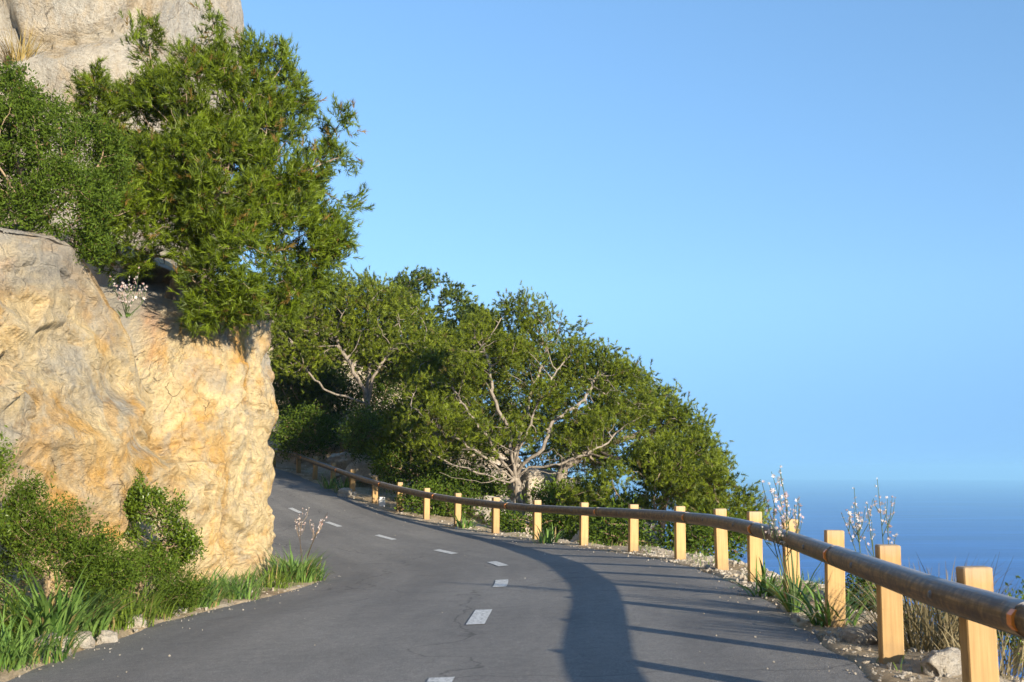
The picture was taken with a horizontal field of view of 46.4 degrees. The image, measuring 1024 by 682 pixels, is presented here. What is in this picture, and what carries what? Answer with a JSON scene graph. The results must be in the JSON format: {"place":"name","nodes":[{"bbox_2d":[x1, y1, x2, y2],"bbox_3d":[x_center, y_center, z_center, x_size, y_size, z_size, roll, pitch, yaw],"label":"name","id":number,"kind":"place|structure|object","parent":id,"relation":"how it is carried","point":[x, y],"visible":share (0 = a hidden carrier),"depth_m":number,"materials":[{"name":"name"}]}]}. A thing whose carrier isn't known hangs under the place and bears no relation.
{"place":"outdoors","nodes":[
{"label":"outdoors","id":0,"kind":"place"},
{"bbox_2d":[0,221,278,621],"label":"cliff","id":1,"kind":"structure","parent":0,"point":[101,398],"depth_m":13.47,"materials":[{"name":"stone"}]},
{"bbox_2d":[0,55,143,270],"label":"ledge bush","id":2,"kind":"object","parent":1,"relation":"on","point":[86,185],"visible":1,"depth_m":12.33,"materials":[{"name":"green plant"}]},
{"bbox_2d":[71,221,130,251],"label":"verge plant","id":3,"kind":"object","parent":1,"relation":"on","point":[102,238],"visible":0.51,"depth_m":12.50,"materials":[{"name":"green plant"}]},
{"bbox_2d":[0,0,243,278],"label":"rock outcrop","id":4,"kind":"object","parent":1,"relation":"on","point":[82,34],"visible":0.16,"depth_m":24.00,"materials":[{"name":"stone"}]},
{"bbox_2d":[0,23,51,65],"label":"dry grass","id":5,"kind":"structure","parent":4,"relation":"on","point":[21,53],"depth_m":23.45,"materials":[{"name":"beige plant"}]},
{"bbox_2d":[109,267,147,317],"bbox_3d":[-4.324,-0.545,13.498,0.420,0.554,0.326,-4,-7,32],"label":"asphodel","id":6,"kind":"object","parent":1,"relation":"on","point":[127,314],"visible":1,"depth_m":13.47,"materials":[{"name":"white plant"}]},
{"bbox_2d":[61,0,376,338],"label":"pine tree","id":7,"kind":"object","parent":1,"relation":"on","point":[202,137],"visible":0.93,"depth_m":15.98,"materials":[{"name":"green plant"}]},
{"bbox_2d":[7,469,872,681],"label":"road","id":8,"kind":"structure","parent":0,"point":[518,611],"depth_m":9.68,"materials":[{"name":"grey asphalt"}]},
{"bbox_2d":[0,279,1012,681],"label":"ground","id":9,"kind":"structure","parent":0,"point":[6,675],"depth_m":13.94,"materials":[{"name":"soil"}]},
{"bbox_2d":[0,425,27,556],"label":"bush","id":10,"kind":"object","parent":9,"relation":"on","point":[3,468],"visible":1,"depth_m":8.61,"materials":[{"name":"green plant"}]},
{"bbox_2d":[0,601,82,671],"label":"verge plant","id":11,"kind":"object","parent":9,"relation":"on","point":[11,652],"visible":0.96,"depth_m":8.19,"materials":[{"name":"green plant"}]},
{"bbox_2d":[0,569,90,646],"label":"verge plant","id":12,"kind":"object","parent":9,"relation":"on","point":[13,611],"visible":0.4,"depth_m":8.90,"materials":[{"name":"green plant"}]},
{"bbox_2d":[29,632,71,657],"bbox_3d":[-3.369,2.258,8.769,0.269,0.234,0.367,0,-6,3],"label":"stone","id":13,"kind":"object","parent":9,"relation":"on","point":[63,646],"visible":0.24,"depth_m":8.67,"materials":[{"name":"stone"}]},
{"bbox_2d":[0,604,116,664],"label":"verge plant","id":14,"kind":"object","parent":9,"relation":"on","point":[57,656],"visible":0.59,"depth_m":8.47,"materials":[{"name":"green plant"}]},
{"bbox_2d":[0,468,152,604],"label":"bush","id":15,"kind":"object","parent":9,"relation":"on","point":[43,527],"visible":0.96,"depth_m":9.40,"materials":[{"name":"green plant"}]},
{"bbox_2d":[0,551,156,647],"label":"verge plant","id":16,"kind":"object","parent":9,"relation":"on","point":[47,618],"visible":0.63,"depth_m":8.86,"materials":[{"name":"green plant"}]},
{"bbox_2d":[14,573,147,636],"bbox_3d":[-3.534,2.086,9.730,1.345,0.654,1.334,0,-6,0],"label":"verge plant","id":17,"kind":"object","parent":9,"relation":"on","point":[105,621],"visible":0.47,"depth_m":9.73,"materials":[{"name":"green plant"}]},
{"bbox_2d":[72,630,94,649],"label":"stone","id":18,"kind":"object","parent":9,"relation":"on","point":[88,643],"visible":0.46,"depth_m":9.13,"materials":[{"name":"stone"}]},
{"bbox_2d":[96,630,117,644],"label":"stone","id":19,"kind":"object","parent":9,"relation":"on","point":[106,636],"visible":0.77,"depth_m":9.46,"materials":[{"name":"stone"}]},
{"bbox_2d":[78,587,150,629],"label":"verge plant","id":20,"kind":"object","parent":9,"relation":"on","point":[121,622],"visible":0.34,"depth_m":10.18,"materials":[{"name":"green plant"}]},
{"bbox_2d":[125,614,146,627],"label":"stone","id":21,"kind":"object","parent":9,"relation":"on","point":[139,623],"visible":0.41,"depth_m":10.34,"materials":[{"name":"stone"}]},
{"bbox_2d":[63,532,216,616],"bbox_3d":[-3.560,2.230,11.302,1.613,0.913,0.870,0,-6,0],"label":"bush","id":22,"kind":"object","parent":9,"relation":"on","point":[163,569],"visible":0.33,"depth_m":11.23,"materials":[{"name":"green plant"}]},
{"bbox_2d":[83,566,204,627],"bbox_3d":[-3.413,2.221,10.511,1.246,0.581,1.399,-6,-8,42],"label":"verge plant","id":23,"kind":"object","parent":9,"relation":"on","point":[151,617],"visible":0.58,"depth_m":10.46,"materials":[{"name":"green plant"}]},
{"bbox_2d":[118,588,187,620],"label":"verge plant","id":24,"kind":"object","parent":9,"relation":"on","point":[165,612],"visible":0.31,"depth_m":11.02,"materials":[{"name":"green plant"}]},
{"bbox_2d":[121,467,208,577],"bbox_3d":[-3.740,2.008,12.661,1.072,1.403,0.630,0,-6,0],"label":"bush","id":25,"kind":"object","parent":9,"relation":"on","point":[183,537],"visible":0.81,"depth_m":12.59,"materials":[{"name":"green plant"}]},
{"bbox_2d":[130,548,230,612],"bbox_3d":[-3.297,2.350,11.730,1.314,0.636,1.293,0,-6,0],"label":"verge plant","id":26,"kind":"object","parent":9,"relation":"on","point":[190,609],"visible":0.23,"depth_m":11.72,"materials":[{"name":"green plant"}]},
{"bbox_2d":[173,606,187,613],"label":"stone","id":27,"kind":"object","parent":9,"relation":"on","point":[179,610],"visible":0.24,"depth_m":11.53,"materials":[{"name":"stone"}]},
{"bbox_2d":[147,559,248,608],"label":"verge plant","id":28,"kind":"object","parent":9,"relation":"on","point":[217,598],"visible":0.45,"depth_m":12.25,"materials":[{"name":"green plant"}]},
{"bbox_2d":[191,570,252,598],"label":"verge plant","id":29,"kind":"object","parent":9,"relation":"on","point":[234,583],"visible":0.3,"depth_m":13.38,"materials":[{"name":"green plant"}]},
{"bbox_2d":[208,563,275,599],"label":"verge plant","id":30,"kind":"object","parent":9,"relation":"on","point":[246,588],"visible":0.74,"depth_m":13.30,"materials":[{"name":"green plant"}]},
{"bbox_2d":[240,559,300,588],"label":"verge plant","id":31,"kind":"object","parent":9,"relation":"on","point":[271,572],"visible":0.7,"depth_m":14.90,"materials":[{"name":"green plant"}]},
{"bbox_2d":[252,540,335,582],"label":"verge plant","id":32,"kind":"object","parent":9,"relation":"on","point":[304,575],"visible":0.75,"depth_m":16.14,"materials":[{"name":"green plant"}]},
{"bbox_2d":[270,362,319,442],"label":"bush","id":33,"kind":"object","parent":9,"relation":"on","point":[278,403],"visible":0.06,"depth_m":44.22,"materials":[{"name":"green plant"}]},
{"bbox_2d":[267,399,341,463],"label":"bush","id":34,"kind":"object","parent":9,"relation":"on","point":[309,424],"visible":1,"depth_m":38.15,"materials":[{"name":"green plant"}]},
{"bbox_2d":[271,417,338,435],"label":"bush","id":35,"kind":"object","parent":9,"relation":"on","point":[274,427],"visible":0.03,"depth_m":41.84,"materials":[{"name":"plant"}]},
{"bbox_2d":[294,508,326,564],"bbox_3d":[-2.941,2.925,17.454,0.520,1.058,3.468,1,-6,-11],"label":"asphodel","id":36,"kind":"object","parent":9,"relation":"on","point":[313,531],"visible":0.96,"depth_m":17.05,"materials":[{"name":"plant"}]},
{"bbox_2d":[271,330,354,463],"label":"pine tree","id":37,"kind":"object","parent":9,"relation":"on","point":[286,388],"visible":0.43,"depth_m":41.27,"materials":[{"name":"green plant"}]},
{"bbox_2d":[304,562,332,581],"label":"verge plant","id":38,"kind":"object","parent":9,"relation":"on","point":[319,578],"visible":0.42,"depth_m":16.70,"materials":[{"name":"green plant"}]},
{"bbox_2d":[317,474,339,488],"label":"verge plant","id":39,"kind":"object","parent":9,"relation":"on","point":[330,485],"visible":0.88,"depth_m":34.30,"materials":[{"name":"green plant"}]},
{"bbox_2d":[278,361,406,458],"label":"bush","id":40,"kind":"object","parent":9,"relation":"on","point":[378,393],"visible":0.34,"depth_m":41.49,"materials":[{"name":"green plant"}]},
{"bbox_2d":[331,473,358,492],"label":"verge plant","id":41,"kind":"object","parent":9,"relation":"on","point":[347,483],"visible":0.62,"depth_m":33.29,"materials":[{"name":"green plant"}]},
{"bbox_2d":[337,488,356,496],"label":"stone","id":42,"kind":"object","parent":9,"relation":"on","point":[345,492],"visible":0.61,"depth_m":32.47,"materials":[{"name":"stone"}]},
{"bbox_2d":[266,263,456,455],"bbox_3d":[-4.787,0.894,37.462,6.655,6.984,3.860,0,-6,0],"label":"pine tree","id":43,"kind":"object","parent":9,"relation":"on","point":[374,351],"visible":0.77,"depth_m":36.72,"materials":[{"name":"green plant"}]},
{"bbox_2d":[329,396,397,465],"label":"bush","id":44,"kind":"object","parent":9,"relation":"on","point":[358,437],"visible":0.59,"depth_m":35.03,"materials":[{"name":"green plant"}]},
{"bbox_2d":[327,452,418,484],"bbox_3d":[-4.234,3.999,37.215,3.030,1.080,2.841,0,-6,0],"label":"boulder","id":45,"kind":"object","parent":9,"relation":"on","point":[346,464],"visible":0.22,"depth_m":36.42,"materials":[{"name":"stone"}]},
{"bbox_2d":[379,497,384,506],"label":"stone","id":46,"kind":"object","parent":9,"relation":"on","point":[381,501],"visible":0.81,"depth_m":30.29,"materials":[{"name":"grey stone"}]},
{"bbox_2d":[354,396,456,462],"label":"bush","id":47,"kind":"object","parent":9,"relation":"on","point":[387,407],"visible":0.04,"depth_m":40.61,"materials":[{"name":"green plant"}]},
{"bbox_2d":[365,431,456,493],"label":"bush","id":48,"kind":"object","parent":9,"relation":"on","point":[386,467],"visible":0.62,"depth_m":32.58,"materials":[{"name":"green plant"}]},
{"bbox_2d":[366,315,499,482],"bbox_3d":[-2.155,2.086,33.685,3.786,5.896,3.812,0,-6,0],"label":"pine tree","id":49,"kind":"object","parent":9,"relation":"on","point":[431,358],"visible":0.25,"depth_m":33.28,"materials":[{"name":"green plant"}]},
{"bbox_2d":[386,473,488,520],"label":"bush","id":50,"kind":"object","parent":9,"relation":"on","point":[411,501],"visible":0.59,"depth_m":28.79,"materials":[{"name":"green plant"}]},
{"bbox_2d":[374,265,507,361],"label":"pine tree","id":51,"kind":"object","parent":9,"relation":"on","point":[467,308],"visible":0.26,"depth_m":58.35,"materials":[{"name":"green plant"}]},
{"bbox_2d":[0,471,922,671],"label":"verge grass","id":52,"kind":"structure","parent":9,"relation":"on","point":[242,576],"depth_m":14.76,"materials":[{"name":"green plant"}]},
{"bbox_2d":[453,513,478,527],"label":"verge plant","id":53,"kind":"object","parent":9,"relation":"on","point":[463,525],"visible":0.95,"depth_m":25.02,"materials":[{"name":"green plant"}]},
{"bbox_2d":[431,458,512,514],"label":"bush","id":54,"kind":"object","parent":9,"relation":"on","point":[494,489],"visible":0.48,"depth_m":30.07,"materials":[{"name":"green plant"}]},
{"bbox_2d":[461,495,528,531],"bbox_3d":[-0.569,4.391,29.624,1.799,1.146,1.631,-2,-6,17],"label":"boulder","id":55,"kind":"object","parent":9,"relation":"on","point":[487,511],"visible":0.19,"depth_m":29.09,"materials":[{"name":"stone"}]},
{"bbox_2d":[410,323,626,502],"bbox_3d":[0.121,3.050,37.456,7.136,6.955,6.060,0,-6,0],"label":"pine tree","id":56,"kind":"object","parent":9,"relation":"on","point":[522,454],"visible":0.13,"depth_m":36.85,"materials":[{"name":"green plant"}]},
{"bbox_2d":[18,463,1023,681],"bbox_3d":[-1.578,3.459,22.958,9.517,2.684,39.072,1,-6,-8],"label":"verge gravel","id":57,"kind":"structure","parent":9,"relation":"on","point":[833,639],"depth_m":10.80,"materials":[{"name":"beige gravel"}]},
{"bbox_2d":[391,280,666,532],"bbox_3d":[0.430,1.972,29.947,6.959,7.089,4.472,0,-6,0],"label":"pine tree","id":58,"kind":"object","parent":9,"relation":"on","point":[513,350],"visible":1,"depth_m":29.66,"materials":[{"name":"green plant"}]},
{"bbox_2d":[480,490,578,540],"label":"bush","id":59,"kind":"object","parent":9,"relation":"on","point":[547,520],"visible":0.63,"depth_m":26.52,"materials":[{"name":"green plant"}]},
{"bbox_2d":[526,524,567,543],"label":"verge plant","id":60,"kind":"object","parent":9,"relation":"on","point":[548,538],"visible":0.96,"depth_m":20.88,"materials":[{"name":"green plant"}]},
{"bbox_2d":[520,468,581,523],"bbox_3d":[1.017,4.453,33.760,1.889,1.727,1.816,0,-6,0],"label":"boulder","id":61,"kind":"object","parent":9,"relation":"on","point":[526,478],"visible":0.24,"depth_m":33.21,"materials":[{"name":"stone"}]},
{"bbox_2d":[520,468,613,524],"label":"bush","id":62,"kind":"object","parent":9,"relation":"on","point":[550,498],"visible":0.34,"depth_m":28.19,"materials":[{"name":"green plant"}]},
{"bbox_2d":[560,482,658,538],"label":"bush","id":63,"kind":"object","parent":9,"relation":"on","point":[620,494],"visible":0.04,"depth_m":27.59,"materials":[{"name":"green plant"}]},
{"bbox_2d":[570,520,663,548],"bbox_3d":[2.202,4.324,25.198,2.098,1.099,1.867,0,-6,0],"label":"boulder","id":64,"kind":"object","parent":9,"relation":"on","point":[575,538],"visible":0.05,"depth_m":24.77,"materials":[{"name":"stone"}]},
{"bbox_2d":[576,487,671,549],"bbox_3d":[2.338,3.784,24.255,2.165,1.626,1.729,0,-6,0],"label":"bush","id":65,"kind":"object","parent":9,"relation":"on","point":[619,535],"visible":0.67,"depth_m":24.02,"materials":[{"name":"green plant"}]},
{"bbox_2d":[553,354,720,496],"bbox_3d":[3.260,3.396,32.281,4.671,6.515,3.170,-5,-8,39],"label":"pine tree","id":66,"kind":"object","parent":9,"relation":"on","point":[675,414],"visible":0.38,"depth_m":32.12,"materials":[{"name":"green plant"}]},
{"bbox_2d":[554,423,734,537],"bbox_3d":[2.960,4.250,26.340,4.025,4.894,2.690,-1,-6,9],"label":"bush","id":67,"kind":"object","parent":9,"relation":"on","point":[649,461],"visible":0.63,"depth_m":26.17,"materials":[{"name":"green plant"}]},
{"bbox_2d":[272,445,1023,681],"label":"guardrail","id":68,"kind":"object","parent":9,"relation":"on","point":[976,604],"visible":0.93,"depth_m":7.64,"materials":[{"name":"brown wood"}]},
{"bbox_2d":[644,493,746,561],"bbox_3d":[3.335,3.339,20.725,2.064,1.395,1.578,0,-6,0],"label":"bush","id":69,"kind":"object","parent":9,"relation":"on","point":[696,541],"visible":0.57,"depth_m":20.60,"materials":[{"name":"green plant"}]},
{"bbox_2d":[674,450,777,551],"bbox_3d":[4.119,4.600,23.493,2.212,4.968,1.852,0,-6,0],"label":"pine tree","id":70,"kind":"object","parent":9,"relation":"on","point":[713,475],"visible":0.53,"depth_m":23.58,"materials":[{"name":"green plant"}]},
{"bbox_2d":[722,556,819,596],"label":"verge plant","id":71,"kind":"object","parent":9,"relation":"on","point":[765,591],"visible":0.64,"depth_m":10.93,"materials":[{"name":"green plant"}]},
{"bbox_2d":[743,466,824,612],"bbox_3d":[2.334,1.613,9.797,0.948,1.192,0.794,-2,-6,18],"label":"asphodel","id":72,"kind":"object","parent":9,"relation":"on","point":[779,595],"visible":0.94,"depth_m":9.77,"materials":[{"name":"green plant"}]},
{"bbox_2d":[772,577,876,627],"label":"verge plant","id":73,"kind":"object","parent":9,"relation":"on","point":[820,608],"visible":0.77,"depth_m":8.88,"materials":[{"name":"green plant"}]},
{"bbox_2d":[821,552,876,613],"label":"bush","id":74,"kind":"object","parent":9,"relation":"on","point":[857,589],"visible":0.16,"depth_m":10.32,"materials":[{"name":"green plant"}]},
{"bbox_2d":[842,628,867,643],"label":"stone","id":75,"kind":"object","parent":9,"relation":"on","point":[858,635],"visible":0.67,"depth_m":7.99,"materials":[{"name":"stone"}]},
{"bbox_2d":[841,487,876,610],"bbox_3d":[3.135,1.826,10.477,0.716,1.087,0.487,5,-8,-42],"label":"asphodel","id":76,"kind":"object","parent":9,"relation":"on","point":[859,526],"visible":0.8,"depth_m":10.44,"materials":[{"name":"white plant"}]},
{"bbox_2d":[849,624,877,644],"bbox_3d":[2.406,2.003,8.026,0.303,0.177,0.216,1,-6,-9],"label":"stone","id":77,"kind":"object","parent":9,"relation":"on","point":[872,637],"visible":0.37,"depth_m":7.95,"materials":[{"name":"stone"}]},
{"bbox_2d":[862,477,915,611],"bbox_3d":[3.108,1.738,10.070,0.643,1.177,0.609,0,-6,0],"label":"asphodel","id":78,"kind":"object","parent":9,"relation":"on","point":[883,521],"visible":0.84,"depth_m":10.10,"materials":[{"name":"white plant"}]},
{"bbox_2d":[904,631,931,649],"bbox_3d":[2.644,1.987,7.838,0.254,0.177,0.188,-1,-6,7],"label":"stone","id":79,"kind":"object","parent":9,"relation":"on","point":[920,638],"visible":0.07,"depth_m":7.79,"materials":[{"name":"stone"}]},
{"bbox_2d":[821,545,1023,651],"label":"dry grass","id":80,"kind":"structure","parent":9,"relation":"on","point":[917,625],"depth_m":7.55,"materials":[{"name":"beige plant"}]},
{"bbox_2d":[920,647,961,676],"bbox_3d":[2.469,1.877,6.840,0.297,0.240,0.209,4,-7,-32],"label":"stone","id":81,"kind":"object","parent":9,"relation":"on","point":[940,663],"visible":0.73,"depth_m":6.77,"materials":[{"name":"stone"}]},
{"bbox_2d":[903,596,1016,627],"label":"bush","id":82,"kind":"object","parent":9,"relation":"on","point":[931,615],"visible":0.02,"depth_m":9.80,"materials":[{"name":"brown plant"}]},
{"bbox_2d":[916,618,1023,680],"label":"dry grass","id":83,"kind":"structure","parent":9,"relation":"on","point":[1015,666],"depth_m":7.06,"materials":[{"name":"beige plant"}]},
{"bbox_2d":[996,576,1023,674],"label":"bush","id":84,"kind":"object","parent":9,"relation":"on","point":[1012,637],"visible":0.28,"depth_m":7.45,"materials":[{"name":"green plant"}]},
{"bbox_2d":[230,0,1023,479],"label":"sky","id":85,"kind":"structure","parent":0,"point":[807,216],"materials":[{"name":"blue"}]},
{"bbox_2d":[581,479,1023,677],"bbox_3d":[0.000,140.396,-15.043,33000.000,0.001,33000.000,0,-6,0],"label":"sea","id":86,"kind":"structure","parent":0,"point":[936,524],"depth_m":3294.25,"materials":[{"name":"liquid"}]}
]}

